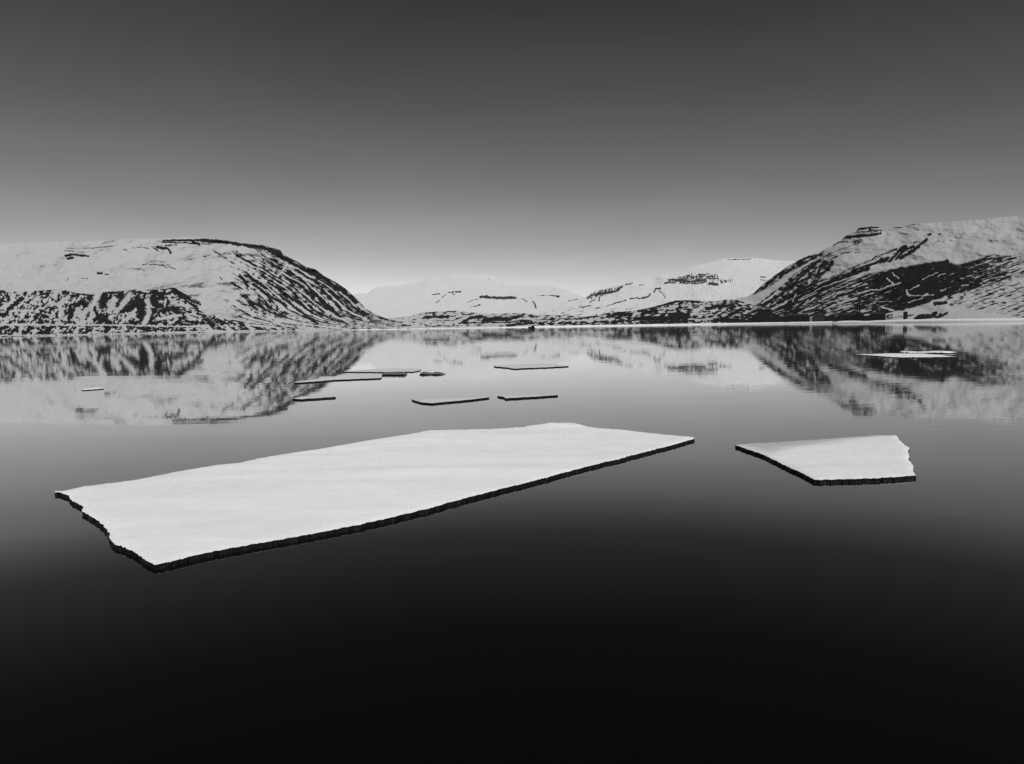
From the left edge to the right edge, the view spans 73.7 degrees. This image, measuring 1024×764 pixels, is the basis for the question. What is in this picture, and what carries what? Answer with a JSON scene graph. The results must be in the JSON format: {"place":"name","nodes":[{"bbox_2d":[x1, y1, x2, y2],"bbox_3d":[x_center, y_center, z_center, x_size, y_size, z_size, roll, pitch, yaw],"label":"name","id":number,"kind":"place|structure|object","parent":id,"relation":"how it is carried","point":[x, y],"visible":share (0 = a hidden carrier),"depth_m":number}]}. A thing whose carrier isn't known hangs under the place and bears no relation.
{"place":"outdoors","nodes":[
{"label":"outdoors","id":0,"kind":"place"},
{"bbox_2d":[0,288,324,336],"bbox_3d":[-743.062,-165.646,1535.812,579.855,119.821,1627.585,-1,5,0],"label":"spur","id":1,"kind":"structure","parent":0,"point":[55,312],"depth_m":1301.89},
{"bbox_2d":[0,237,401,329],"bbox_3d":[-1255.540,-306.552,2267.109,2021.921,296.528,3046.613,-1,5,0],"label":"mountain","id":2,"kind":"structure","parent":0,"point":[256,285],"depth_m":1941.81},
{"bbox_2d":[353,273,582,317],"bbox_3d":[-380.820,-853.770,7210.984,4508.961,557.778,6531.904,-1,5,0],"label":"mountain","id":3,"kind":"structure","parent":0,"point":[477,293],"depth_m":5991.03},
{"bbox_2d":[386,311,586,328],"bbox_3d":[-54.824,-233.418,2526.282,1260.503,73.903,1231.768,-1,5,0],"label":"valley floor","id":4,"kind":"structure","parent":0,"point":[448,319],"depth_m":2489.61},
{"bbox_2d":[0,321,1023,763],"bbox_3d":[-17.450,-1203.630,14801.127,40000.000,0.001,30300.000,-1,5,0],"label":"water","id":5,"kind":"structure","parent":0,"point":[710,595],"depth_m":11.22},
{"bbox_2d":[82,387,103,390],"bbox_3d":[-29.739,0.626,48.240,1.372,0.365,2.090,-5,6,-44],"label":"ice floe","id":6,"kind":"object","parent":5,"relation":"on","point":[94,388],"visible":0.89,"depth_m":48.01},
{"bbox_2d":[292,396,335,400],"bbox_3d":[-11.357,1.090,39.291,2.375,0.435,1.724,-1,5,0],"label":"ice floe","id":7,"kind":"object","parent":5,"relation":"on","point":[301,398],"visible":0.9,"depth_m":39.16},
{"bbox_2d":[294,373,381,383],"bbox_3d":[-13.323,-0.168,55.023,5.880,0.440,9.336,-1,5,0],"label":"ice floe","id":8,"kind":"object","parent":5,"relation":"on","point":[341,377],"visible":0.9,"depth_m":54.37},
{"bbox_2d":[54,422,694,568],"bbox_3d":[-2.691,2.447,20.194,8.868,0.586,17.475,4,6,43],"label":"ice floe","id":9,"kind":"object","parent":5,"relation":"on","point":[168,519],"visible":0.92,"depth_m":16.95},
{"bbox_2d":[342,368,420,372],"bbox_3d":[-12.025,-0.921,64.034,7.088,0.407,5.814,-1,5,0],"label":"ice floe","id":10,"kind":"object","parent":5,"relation":"on","point":[387,370],"visible":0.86,"depth_m":62.86},
{"bbox_2d":[382,372,406,375],"bbox_3d":[-10.083,-0.632,58.400,2.367,0.453,1.467,0,5,12],"label":"ice block","id":11,"kind":"object","parent":5,"relation":"on","point":[394,373],"depth_m":58.01},
{"bbox_2d":[419,372,444,374],"bbox_3d":[-6.757,-0.652,58.218,2.494,0.425,1.466,0,5,12],"label":"ice block","id":12,"kind":"object","parent":5,"relation":"on","point":[429,373],"depth_m":57.82},
{"bbox_2d":[412,396,488,404],"bbox_3d":[-3.168,1.147,37.133,4.268,0.426,2.598,-2,5,-17],"label":"ice floe","id":13,"kind":"object","parent":5,"relation":"on","point":[431,401],"visible":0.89,"depth_m":36.99},
{"bbox_2d":[497,394,557,399],"bbox_3d":[0.893,0.950,38.824,3.419,0.436,1.972,-3,5,-20],"label":"ice floe","id":14,"kind":"object","parent":5,"relation":"on","point":[512,396],"visible":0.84,"depth_m":38.33},
{"bbox_2d":[494,363,568,369],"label":"ice floe","id":15,"kind":"object","parent":5,"relation":"on","point":[531,366],"visible":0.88,"depth_m":66.25},
{"bbox_2d":[735,435,915,482],"bbox_3d":[10.192,2.321,20.254,6.018,0.454,6.624,-1,5,0],"label":"ice floe","id":16,"kind":"object","parent":5,"relation":"on","point":[875,458],"visible":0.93,"depth_m":19.65},
{"bbox_2d":[855,353,955,357],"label":"ice floe","id":17,"kind":"object","parent":5,"relation":"on","point":[906,355],"visible":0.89,"depth_m":76.70},
{"bbox_2d":[900,351,956,353],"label":"ice floe","id":18,"kind":"object","parent":5,"relation":"on","point":[937,352],"visible":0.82,"depth_m":82.54},
{"bbox_2d":[0,0,1023,296],"label":"sky","id":19,"kind":"structure","parent":0,"point":[579,147]},
{"bbox_2d":[533,300,758,325],"bbox_3d":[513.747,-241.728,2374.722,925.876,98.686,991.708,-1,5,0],"label":"shore hills","id":20,"kind":"structure","parent":0,"point":[694,311],"depth_m":2412.90},
{"bbox_2d":[536,273,763,315],"bbox_3d":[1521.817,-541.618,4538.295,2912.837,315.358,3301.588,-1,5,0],"label":"mountain","id":21,"kind":"structure","parent":0,"point":[638,294],"depth_m":3741.41},
{"bbox_2d":[358,318,1023,329],"bbox_3d":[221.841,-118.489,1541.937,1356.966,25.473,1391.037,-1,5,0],"label":"shore","id":22,"kind":"structure","parent":0,"point":[955,320],"depth_m":1616.91},
{"bbox_2d":[903,311,907,318],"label":"house","id":23,"kind":"structure","parent":22,"relation":"on","point":[905,314],"depth_m":1376.24},
{"bbox_2d":[672,258,795,282],"bbox_3d":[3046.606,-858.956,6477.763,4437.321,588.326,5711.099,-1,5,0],"label":"plateau","id":24,"kind":"structure","parent":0,"point":[759,270],"depth_m":5878.53},
{"bbox_2d":[732,215,1023,322],"bbox_3d":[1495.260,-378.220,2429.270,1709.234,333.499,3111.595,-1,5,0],"label":"mountain","id":25,"kind":"structure","parent":0,"point":[971,269],"depth_m":1877.76},
{"bbox_2d":[788,314,807,321],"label":"warehouse","id":26,"kind":"structure","parent":25,"relation":"on","point":[797,317],"depth_m":1829.62},
{"bbox_2d":[814,314,824,321],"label":"shed","id":27,"kind":"structure","parent":25,"relation":"on","point":[819,317],"depth_m":1729.55},
{"bbox_2d":[838,313,863,320],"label":"warehouse","id":28,"kind":"structure","parent":25,"relation":"on","point":[846,316],"depth_m":1581.25},
{"bbox_2d":[869,312,885,320],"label":"warehouse","id":29,"kind":"structure","parent":25,"relation":"on","point":[874,316],"depth_m":1476.51}
]}

